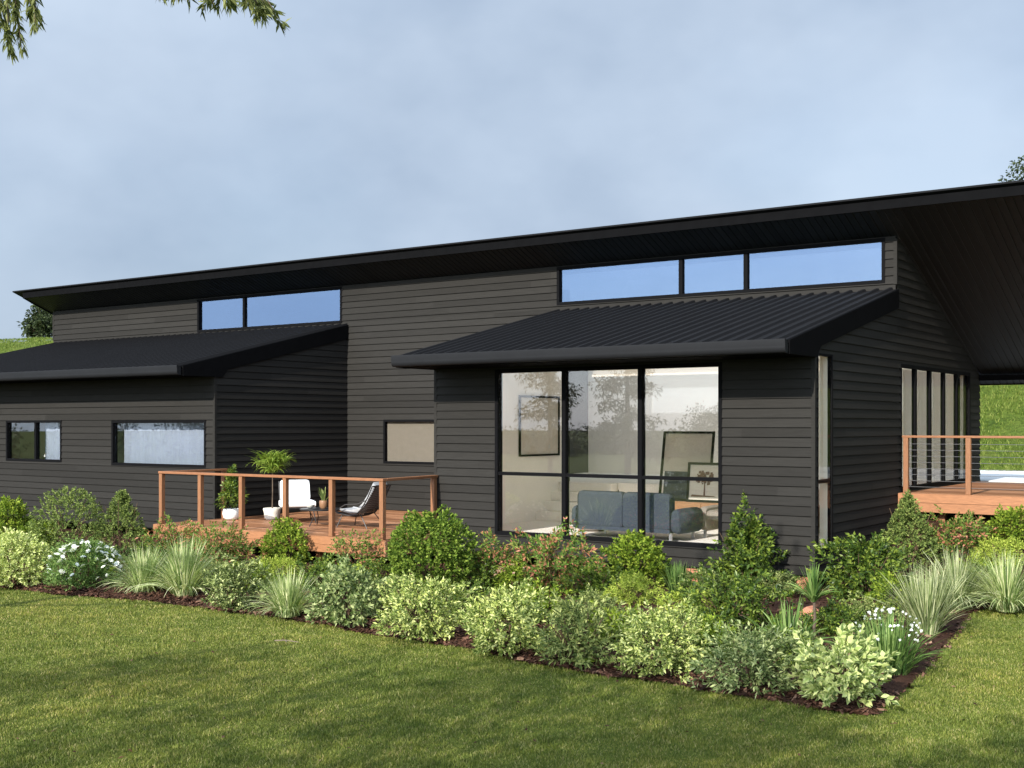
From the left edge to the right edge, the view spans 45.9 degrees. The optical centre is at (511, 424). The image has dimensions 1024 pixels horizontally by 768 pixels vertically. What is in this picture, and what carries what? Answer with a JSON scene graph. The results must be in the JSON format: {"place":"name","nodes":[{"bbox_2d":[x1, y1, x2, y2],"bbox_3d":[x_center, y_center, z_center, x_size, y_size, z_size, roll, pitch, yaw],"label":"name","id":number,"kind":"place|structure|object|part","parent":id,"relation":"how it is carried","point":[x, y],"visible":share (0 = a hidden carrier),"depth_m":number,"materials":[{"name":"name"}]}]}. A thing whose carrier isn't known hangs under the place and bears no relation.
{"place":"outdoors","nodes":[
{"label":"outdoors","id":0,"kind":"place"},
{"bbox_2d":[0,512,1023,767],"bbox_3d":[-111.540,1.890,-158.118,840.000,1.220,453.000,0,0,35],"label":"lawn","id":1,"kind":"structure","parent":0,"point":[516,714],"depth_m":10.82,"materials":[{"name":"green plant"}]},
{"bbox_2d":[0,0,290,65],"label":"tree","id":2,"kind":"object","parent":1,"relation":"on","point":[263,9],"visible":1,"depth_m":8.11,"materials":[{"name":"green plant"}]},
{"bbox_2d":[153,469,449,566],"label":"deck","id":3,"kind":"structure","parent":1,"relation":"on","point":[320,535],"depth_m":22.26,"materials":[{"name":"red wood"}]},
{"bbox_2d":[212,464,248,519],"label":"potted plant","id":4,"kind":"object","parent":3,"relation":"on","point":[231,486],"visible":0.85,"depth_m":24.55,"materials":[{"name":"green plant"}]},
{"bbox_2d":[247,448,296,519],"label":"potted plant","id":5,"kind":"object","parent":3,"relation":"on","point":[272,462],"visible":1,"depth_m":24.50,"materials":[{"name":"green plant"}]},
{"bbox_2d":[278,480,315,521],"bbox_3d":[-4.316,1.523,24.254,0.679,0.819,0.839,0,0,-17],"label":"lounge chair","id":6,"kind":"object","parent":3,"relation":"on","point":[299,493],"visible":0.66,"depth_m":24.45,"materials":[{"name":"white fabric"}]},
{"bbox_2d":[300,507,341,526],"bbox_3d":[-3.662,1.766,23.181,0.800,0.335,0.800,0,0,35],"label":"coffee table","id":7,"kind":"object","parent":3,"relation":"on","point":[317,509],"visible":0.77,"depth_m":22.98,"materials":[{"name":"black metal"}]},
{"bbox_2d":[306,504,314,507],"bbox_3d":[-3.871,1.560,23.231,0.180,0.075,0.180,0,0,35],"label":"bowl","id":8,"kind":"object","parent":7,"relation":"on","point":[310,505],"visible":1,"depth_m":23.18,"materials":[{"name":"white ceramic"}]},
{"bbox_2d":[319,487,327,507],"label":"potted plant","id":9,"kind":"object","parent":7,"relation":"on","point":[323,502],"visible":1,"depth_m":23.16,"materials":[{"name":"green plant"}]},
{"bbox_2d":[335,482,390,528],"bbox_3d":[-2.816,1.498,22.831,0.868,0.872,0.725,0,0,27],"label":"lounge chair","id":10,"kind":"object","parent":3,"relation":"on","point":[369,504],"visible":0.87,"depth_m":22.64,"materials":[{"name":"black wicker"}]},
{"bbox_2d":[0,180,1023,590],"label":"house","id":11,"kind":"structure","parent":1,"relation":"on","point":[810,364],"depth_m":23.88,"materials":[{"name":"wood"}]},
{"bbox_2d":[6,420,61,461],"bbox_3d":[-11.266,0.375,28.596,2.220,0.970,0.134,0,0,35],"label":"window","id":12,"kind":"structure","parent":11,"relation":"in","point":[8,422],"depth_m":28.55,"materials":[{"name":"black metal"}]},
{"bbox_2d":[111,420,206,467],"bbox_3d":[-7.581,0.395,25.997,3.120,0.990,0.134,0,0,35],"label":"window","id":13,"kind":"structure","parent":11,"relation":"in","point":[114,423],"depth_m":26.21,"materials":[{"name":"black metal"}]},
{"bbox_2d":[197,286,342,332],"bbox_3d":[-6.003,-2.807,29.742,5.060,0.855,0.134,0,0,35],"label":"window","id":14,"kind":"structure","parent":11,"relation":"in","point":[318,306],"depth_m":29.66,"materials":[{"name":"blue glass"}]},
{"bbox_2d":[383,420,433,463],"bbox_3d":[-2.098,0.375,26.987,1.940,0.990,0.134,0,0,35],"label":"window","id":15,"kind":"structure","parent":11,"relation":"in","point":[384,421],"depth_m":27.35,"materials":[{"name":"black metal"}]},
{"bbox_2d":[519,395,559,456],"bbox_3d":[0.554,0.020,24.152,0.035,1.200,1.430,0,0,35],"label":"framed picture","id":16,"kind":"object","parent":11,"relation":"attached to","point":[539,425],"visible":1,"depth_m":24.16,"materials":[{"name":"beige paper"}]},
{"bbox_2d":[495,362,722,548],"bbox_3d":[1.498,0.470,19.836,4.300,2.860,0.154,0,0,35],"label":"window","id":17,"kind":"structure","parent":11,"relation":"in","point":[499,473],"depth_m":19.81,"materials":[{"name":"black metal"}]},
{"bbox_2d":[572,490,702,540],"bbox_3d":[2.097,1.504,20.442,2.040,0.789,0.925,0,0,35],"label":"sofa","id":18,"kind":"object","parent":11,"relation":"on","point":[605,511],"visible":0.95,"depth_m":20.03,"materials":[{"name":"fabric"}]},
{"bbox_2d":[701,505,717,537],"bbox_3d":[3.844,1.474,20.455,1.080,0.849,0.920,0,0,35],"label":"armchair","id":19,"kind":"object","parent":11,"relation":"on","point":[710,517],"visible":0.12,"depth_m":20.36,"materials":[{"name":"beige fabric"}]},
{"bbox_2d":[557,238,884,304],"bbox_3d":[3.712,-2.842,22.888,6.760,0.785,0.134,0,0,35],"label":"window","id":20,"kind":"structure","parent":11,"relation":"in","point":[857,262],"depth_m":22.64,"materials":[{"name":"blue glass"}]},
{"bbox_2d":[675,501,819,527],"bbox_3d":[4.427,1.669,22.149,3.900,0.460,0.498,0,0,35],"label":"sideboard","id":21,"kind":"object","parent":11,"relation":"on","point":[681,504],"visible":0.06,"depth_m":22.60,"materials":[{"name":"brown wood"}]},
{"bbox_2d":[659,431,714,500],"bbox_3d":[3.307,0.778,22.938,1.080,1.317,0.260,0,0,35],"label":"framed picture","id":22,"kind":"object","parent":21,"relation":"on","point":[681,450],"visible":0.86,"depth_m":23.01,"materials":[{"name":"beige paper"}]},
{"bbox_3d":[3.122,1.619,22.775,0.945,0.300,0.016,0,0,35],"label":"door","id":23,"kind":"part","parent":21,"relation":"part of","materials":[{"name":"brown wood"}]},
{"bbox_2d":[686,462,717,502],"bbox_3d":[3.591,1.069,22.517,0.730,0.737,0.120,0,0,35],"label":"framed picture","id":24,"kind":"object","parent":21,"relation":"on","point":[702,491],"visible":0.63,"depth_m":22.55,"materials":[{"name":"beige paper"}]},
{"bbox_2d":[817,353,832,552],"bbox_3d":[4.634,0.410,18.043,0.092,2.940,0.610,0,0,35],"label":"window","id":25,"kind":"structure","parent":11,"relation":"in","point":[829,480],"depth_m":18.26,"materials":[{"name":"black metal"}]},
{"bbox_2d":[900,364,969,490],"bbox_3d":[7.998,0.040,22.811,0.094,2.200,4.500,0,0,35],"label":"window","id":26,"kind":"structure","parent":11,"relation":"in","point":[929,483],"depth_m":22.46,"materials":[{"name":"black metal"}]},
{"bbox_2d":[0,517,1023,714],"bbox_3d":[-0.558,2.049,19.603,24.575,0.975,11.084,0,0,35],"label":"bark mulch","id":27,"kind":"object","parent":1,"relation":"on","point":[157,592],"visible":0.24,"depth_m":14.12,"materials":[{"name":"brown wood"}]},
{"bbox_2d":[0,494,36,536],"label":"shrub","id":28,"kind":"object","parent":27,"relation":"on","point":[19,511],"visible":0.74,"depth_m":25.46,"materials":[{"name":"green plant"}]},
{"bbox_2d":[0,526,59,587],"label":"shrub","id":29,"kind":"object","parent":27,"relation":"on","point":[25,545],"visible":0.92,"depth_m":18.28,"materials":[{"name":"green plant"}]},
{"bbox_2d":[13,519,57,555],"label":"shrub","id":30,"kind":"object","parent":27,"relation":"on","point":[45,525],"visible":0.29,"depth_m":22.49,"materials":[{"name":"green plant"}]},
{"bbox_2d":[24,485,107,557],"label":"topiary shrub","id":31,"kind":"object","parent":27,"relation":"on","point":[80,528],"visible":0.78,"depth_m":21.99,"materials":[{"name":"green plant"}]},
{"bbox_2d":[42,534,140,590],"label":"daisy bush","id":32,"kind":"object","parent":27,"relation":"on","point":[93,553],"visible":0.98,"depth_m":18.02,"materials":[{"name":"green plant"}]},
{"bbox_2d":[90,544,117,573],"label":"ground shrub","id":33,"kind":"object","parent":27,"relation":"on","point":[112,568],"visible":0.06,"depth_m":19.86,"materials":[{"name":"green plant"}]},
{"bbox_2d":[86,489,154,556],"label":"topiary shrub","id":34,"kind":"object","parent":27,"relation":"on","point":[121,502],"visible":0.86,"depth_m":22.18,"materials":[{"name":"green plant"}]},
{"bbox_2d":[90,544,169,592],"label":"grass tuft","id":35,"kind":"object","parent":27,"relation":"on","point":[141,577],"visible":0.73,"depth_m":17.48,"materials":[{"name":"green plant"}]},
{"bbox_2d":[124,536,175,569],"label":"ground shrub","id":36,"kind":"object","parent":27,"relation":"on","point":[149,548],"visible":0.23,"depth_m":19.90,"materials":[{"name":"green plant"}]},
{"bbox_2d":[135,512,212,557],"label":"shrub","id":37,"kind":"object","parent":27,"relation":"on","point":[172,528],"visible":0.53,"depth_m":21.84,"materials":[{"name":"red plant"}]},
{"bbox_2d":[128,533,225,596],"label":"grass tuft","id":38,"kind":"object","parent":27,"relation":"on","point":[184,572],"visible":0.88,"depth_m":17.03,"materials":[{"name":"green plant"}]},
{"bbox_2d":[198,551,236,587],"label":"ground shrub","id":39,"kind":"object","parent":27,"relation":"on","point":[216,563],"visible":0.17,"depth_m":18.36,"materials":[{"name":"green plant"}]},
{"bbox_2d":[188,517,263,566],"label":"shrub","id":40,"kind":"object","parent":27,"relation":"on","point":[234,546],"visible":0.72,"depth_m":20.28,"materials":[{"name":"green plant"}]},
{"bbox_2d":[200,553,280,612],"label":"shrub","id":41,"kind":"object","parent":27,"relation":"on","point":[234,579],"visible":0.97,"depth_m":16.06,"materials":[{"name":"green plant"}]},
{"bbox_2d":[223,561,286,591],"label":"ground shrub","id":42,"kind":"object","parent":27,"relation":"on","point":[270,571],"visible":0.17,"depth_m":17.78,"materials":[{"name":"green plant"}]},
{"bbox_2d":[243,554,305,587],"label":"ground shrub","id":43,"kind":"object","parent":27,"relation":"on","point":[283,562],"visible":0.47,"depth_m":18.23,"materials":[{"name":"green plant"}]},
{"bbox_2d":[241,565,321,617],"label":"grass tuft","id":44,"kind":"object","parent":27,"relation":"on","point":[288,601],"visible":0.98,"depth_m":15.40,"materials":[{"name":"green plant"}]},
{"bbox_2d":[257,516,313,563],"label":"shrub","id":45,"kind":"object","parent":27,"relation":"on","point":[273,537],"visible":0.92,"depth_m":21.04,"materials":[{"name":"green plant"}]},
{"bbox_2d":[288,552,343,591],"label":"ground shrub","id":46,"kind":"object","parent":27,"relation":"on","point":[318,566],"visible":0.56,"depth_m":17.85,"materials":[{"name":"green plant"}]},
{"bbox_2d":[303,552,391,627],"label":"shrub","id":47,"kind":"object","parent":27,"relation":"on","point":[359,595],"visible":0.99,"depth_m":14.72,"materials":[{"name":"green plant"}]},
{"bbox_2d":[326,562,368,583],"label":"ground shrub","id":48,"kind":"object","parent":27,"relation":"on","point":[356,564],"visible":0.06,"depth_m":17.95,"materials":[{"name":"green plant"}]},
{"bbox_2d":[326,527,384,568],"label":"shrub","id":49,"kind":"object","parent":27,"relation":"on","point":[362,546],"visible":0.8,"depth_m":19.69,"materials":[{"name":"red plant"}]},
{"bbox_2d":[354,556,402,589],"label":"ground shrub","id":50,"kind":"object","parent":27,"relation":"on","point":[376,571],"visible":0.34,"depth_m":17.68,"materials":[{"name":"green plant"}]},
{"bbox_2d":[361,575,422,611],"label":"ground shrub","id":51,"kind":"object","parent":27,"relation":"on","point":[384,585],"visible":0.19,"depth_m":15.83,"materials":[{"name":"green plant"}]},
{"bbox_2d":[370,568,477,642],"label":"shrub","id":52,"kind":"object","parent":27,"relation":"on","point":[423,627],"visible":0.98,"depth_m":13.82,"materials":[{"name":"green plant"}]},
{"bbox_2d":[386,504,481,591],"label":"round shrub","id":53,"kind":"object","parent":27,"relation":"on","point":[425,524],"visible":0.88,"depth_m":17.42,"materials":[{"name":"green plant"}]},
{"bbox_2d":[439,576,490,617],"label":"ground shrub","id":54,"kind":"object","parent":27,"relation":"on","point":[485,592],"visible":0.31,"depth_m":15.41,"materials":[{"name":"green plant"}]},
{"bbox_2d":[459,552,506,591],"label":"shrub","id":55,"kind":"object","parent":27,"relation":"on","point":[482,572],"visible":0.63,"depth_m":17.74,"materials":[{"name":"green plant"}]},
{"bbox_2d":[471,527,529,588],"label":"shrub","id":56,"kind":"object","parent":27,"relation":"on","point":[486,549],"visible":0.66,"depth_m":17.92,"materials":[{"name":"green plant"}]},
{"bbox_2d":[458,577,556,657],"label":"shrub","id":57,"kind":"object","parent":27,"relation":"on","point":[497,607],"visible":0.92,"depth_m":12.93,"materials":[{"name":"green plant"}]},
{"bbox_2d":[491,558,543,592],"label":"shrub","id":58,"kind":"object","parent":27,"relation":"on","point":[508,573],"visible":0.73,"depth_m":17.57,"materials":[{"name":"green plant"}]},
{"bbox_2d":[513,577,579,622],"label":"ground shrub","id":59,"kind":"object","parent":27,"relation":"on","point":[548,604],"visible":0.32,"depth_m":14.95,"materials":[{"name":"green plant"}]},
{"bbox_2d":[506,516,612,595],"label":"shrub","id":60,"kind":"object","parent":27,"relation":"on","point":[543,565],"visible":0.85,"depth_m":17.33,"materials":[{"name":"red plant"}]},
{"bbox_2d":[516,589,628,671],"bbox_3d":[0.715,2.084,12.530,1.074,0.825,1.370,0,0,18],"label":"shrub","id":61,"kind":"object","parent":27,"relation":"on","point":[586,640],"visible":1,"depth_m":12.34,"materials":[{"name":"plant"}]},
{"bbox_2d":[570,658,594,662],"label":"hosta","id":62,"kind":"object","parent":27,"relation":"on","point":[592,660],"visible":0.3,"depth_m":12.31,"materials":[{"name":"green plant"}]},
{"bbox_2d":[559,582,625,622],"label":"ground shrub","id":63,"kind":"object","parent":27,"relation":"on","point":[594,596],"visible":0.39,"depth_m":14.98,"materials":[{"name":"green plant"}]},
{"bbox_2d":[556,557,634,599],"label":"ground shrub","id":64,"kind":"object","parent":27,"relation":"on","point":[597,582],"visible":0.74,"depth_m":16.89,"materials":[{"name":"green plant"}]},
{"bbox_2d":[588,600,646,644],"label":"ground shrub","id":65,"kind":"object","parent":27,"relation":"on","point":[610,620],"visible":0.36,"depth_m":13.45,"materials":[{"name":"green plant"}]},
{"bbox_2d":[593,529,671,587],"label":"shrub","id":66,"kind":"object","parent":27,"relation":"on","point":[650,554],"visible":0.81,"depth_m":18.10,"materials":[{"name":"green plant"}]},
{"bbox_2d":[599,568,668,607],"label":"ground shrub","id":67,"kind":"object","parent":27,"relation":"on","point":[630,598],"visible":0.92,"depth_m":16.38,"materials":[{"name":"green plant"}]},
{"bbox_2d":[599,594,711,682],"bbox_3d":[1.474,2.078,11.872,1.016,0.814,1.350,0,0,26],"label":"shrub","id":68,"kind":"object","parent":27,"relation":"on","point":[653,622],"visible":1,"depth_m":11.78,"materials":[{"name":"green plant"}]},
{"bbox_2d":[646,605,700,645],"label":"ground shrub","id":69,"kind":"object","parent":27,"relation":"on","point":[680,613],"visible":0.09,"depth_m":13.52,"materials":[{"name":"green plant"}]},
{"bbox_2d":[658,561,699,594],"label":"blade plant","id":70,"kind":"object","parent":27,"relation":"on","point":[677,571],"visible":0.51,"depth_m":17.27,"materials":[{"name":"green plant"}]},
{"bbox_2d":[655,583,720,621],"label":"ground shrub","id":71,"kind":"object","parent":27,"relation":"on","point":[673,598],"visible":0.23,"depth_m":15.02,"materials":[{"name":"green plant"}]},
{"bbox_2d":[674,564,733,596],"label":"ground shrub","id":72,"kind":"object","parent":27,"relation":"on","point":[688,574],"visible":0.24,"depth_m":16.93,"materials":[{"name":"green plant"}]},
{"bbox_2d":[679,611,736,658],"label":"ground shrub","id":73,"kind":"object","parent":27,"relation":"on","point":[711,632],"visible":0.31,"depth_m":12.64,"materials":[{"name":"green plant"}]},
{"bbox_2d":[664,562,809,635],"bbox_3d":[2.631,2.047,14.318,1.609,0.906,1.258,0,0,-36],"label":"shrub","id":74,"kind":"object","parent":27,"relation":"on","point":[728,609],"visible":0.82,"depth_m":14.10,"materials":[{"name":"green plant"}]},
{"bbox_2d":[694,491,802,594],"bbox_3d":[3.374,1.705,17.493,1.640,1.578,1.971,0,0,12],"label":"shrub","id":75,"kind":"object","parent":27,"relation":"on","point":[749,548],"visible":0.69,"depth_m":17.53,"materials":[{"name":"green plant"}]},
{"bbox_2d":[687,618,828,697],"bbox_3d":[2.196,2.135,11.227,1.359,0.702,1.028,0,0,-13],"label":"shrub","id":76,"kind":"object","parent":27,"relation":"on","point":[749,655],"visible":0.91,"depth_m":11.03,"materials":[{"name":"green plant"}]},
{"bbox_2d":[738,566,805,597],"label":"ground shrub","id":77,"kind":"object","parent":27,"relation":"on","point":[766,582],"visible":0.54,"depth_m":17.15,"materials":[{"name":"green plant"}]},
{"bbox_2d":[754,622,824,670],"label":"ground shrub","id":78,"kind":"object","parent":27,"relation":"on","point":[791,632],"visible":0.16,"depth_m":12.24,"materials":[{"name":"green plant"}]},
{"bbox_2d":[742,595,838,651],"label":"strap plant","id":79,"kind":"object","parent":27,"relation":"on","point":[787,621],"visible":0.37,"depth_m":12.96,"materials":[{"name":"green plant"}]},
{"bbox_2d":[799,606,817,615],"bbox_3d":[3.733,2.382,15.257,0.288,0.195,0.215,0,0,41],"label":"garden stone","id":80,"kind":"object","parent":27,"relation":"on","point":[808,609],"visible":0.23,"depth_m":15.21,"materials":[{"name":"stone"}]},
{"bbox_2d":[783,565,839,636],"bbox_3d":[3.425,2.027,13.940,0.735,0.908,0.645,0,0,35],"label":"cordyline","id":81,"kind":"object","parent":27,"relation":"on","point":[813,588],"visible":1,"depth_m":13.87,"materials":[{"name":"green plant"}]},
{"bbox_2d":[799,592,869,635],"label":"ground shrub","id":82,"kind":"object","parent":27,"relation":"on","point":[826,616],"visible":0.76,"depth_m":14.06,"materials":[{"name":"green plant"}]},
{"bbox_2d":[782,620,900,707],"bbox_3d":[2.901,2.107,10.794,1.131,0.772,1.134,0,0,-24],"label":"shrub","id":83,"kind":"object","parent":27,"relation":"on","point":[863,676],"visible":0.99,"depth_m":10.65,"materials":[{"name":"green plant"}]},
{"bbox_2d":[817,590,904,632],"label":"ground shrub","id":84,"kind":"object","parent":27,"relation":"on","point":[856,604],"visible":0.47,"depth_m":14.34,"materials":[{"name":"green plant"}]},
{"bbox_2d":[805,531,920,600],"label":"shrub","id":85,"kind":"object","parent":27,"relation":"on","point":[863,577],"visible":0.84,"depth_m":16.81,"materials":[{"name":"green plant"}]},
{"bbox_2d":[864,568,914,609],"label":"ground shrub","id":86,"kind":"object","parent":27,"relation":"on","point":[888,577],"visible":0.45,"depth_m":15.86,"materials":[{"name":"green plant"}]},
{"bbox_2d":[833,605,960,674],"bbox_3d":[3.758,2.125,11.935,1.379,0.659,1.318,0,0,10],"label":"flowering plant","id":87,"kind":"object","parent":27,"relation":"on","point":[886,639],"visible":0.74,"depth_m":11.83,"materials":[{"name":"green plant"}]},
{"bbox_2d":[874,489,943,570],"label":"topiary shrub","id":88,"kind":"object","parent":27,"relation":"on","point":[908,509],"visible":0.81,"depth_m":18.43,"materials":[{"name":"green plant"}]},
{"bbox_2d":[862,560,996,634],"bbox_3d":[4.856,2.018,14.260,1.556,0.878,1.495,0,0,-29],"label":"grass tuft","id":89,"kind":"object","parent":27,"relation":"on","point":[925,599],"visible":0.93,"depth_m":14.10,"materials":[{"name":"green plant"}]},
{"bbox_2d":[903,542,1008,608],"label":"grass tuft","id":90,"kind":"object","parent":27,"relation":"on","point":[958,568],"visible":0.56,"depth_m":16.07,"materials":[{"name":"green plant"}]},
{"bbox_2d":[919,504,997,557],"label":"shrub","id":91,"kind":"object","parent":27,"relation":"on","point":[969,522],"visible":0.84,"depth_m":18.70,"materials":[{"name":"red plant"}]},
{"bbox_2d":[959,554,1004,591],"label":"ground shrub","id":92,"kind":"object","parent":27,"relation":"on","point":[983,567],"visible":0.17,"depth_m":17.04,"materials":[{"name":"green plant"}]},
{"bbox_2d":[952,547,1023,612],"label":"grass tuft","id":93,"kind":"object","parent":27,"relation":"on","point":[1011,588],"visible":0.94,"depth_m":15.79,"materials":[{"name":"green plant"}]},
{"bbox_2d":[968,535,1023,568],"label":"ground shrub","id":94,"kind":"object","parent":27,"relation":"on","point":[1000,546],"visible":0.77,"depth_m":18.09,"materials":[{"name":"green plant"}]},
{"bbox_2d":[983,503,1023,550],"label":"shrub","id":95,"kind":"object","parent":27,"relation":"on","point":[1010,515],"visible":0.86,"depth_m":18.83,"materials":[{"name":"green plant"}]},
{"bbox_2d":[898,435,1023,521],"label":"deck","id":96,"kind":"structure","parent":1,"relation":"on","point":[985,498],"depth_m":20.36,"materials":[{"name":"red wood"}]},
{"bbox_2d":[0,337,1023,470],"bbox_3d":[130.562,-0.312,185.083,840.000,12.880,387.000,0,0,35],"label":"hillside","id":97,"kind":"structure","parent":0,"point":[1019,431],"depth_m":37.16,"materials":[{"name":"green plant"}]},
{"bbox_2d":[16,303,52,339],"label":"tree","id":98,"kind":"object","parent":97,"relation":"on","point":[40,324],"visible":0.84,"depth_m":97.27,"materials":[{"name":"green plant"}]},
{"bbox_2d":[997,155,1023,181],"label":"tree","id":99,"kind":"object","parent":97,"relation":"on","point":[1017,166],"visible":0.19,"depth_m":46.83,"materials":[{"name":"green plant"}]},
{"bbox_2d":[0,0,1023,341],"label":"sky","id":100,"kind":"structure","parent":0,"point":[139,138],"materials":[{"name":"blue"}]},
{"bbox_2d":[578,528,603,531],"bbox_3d":[1.447,1.694,21.741,0.580,0.410,0.574,0,0,35],"label":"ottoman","id":101,"kind":"object","parent":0,"point":[591,530],"visible":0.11,"depth_m":21.52,"materials":[{"name":"beige fabric"}]},
{"bbox_2d":[979,470,1023,482],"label":"path","id":102,"kind":"structure","parent":0,"point":[1015,477],"depth_m":28.17,"materials":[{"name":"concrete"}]}
]}

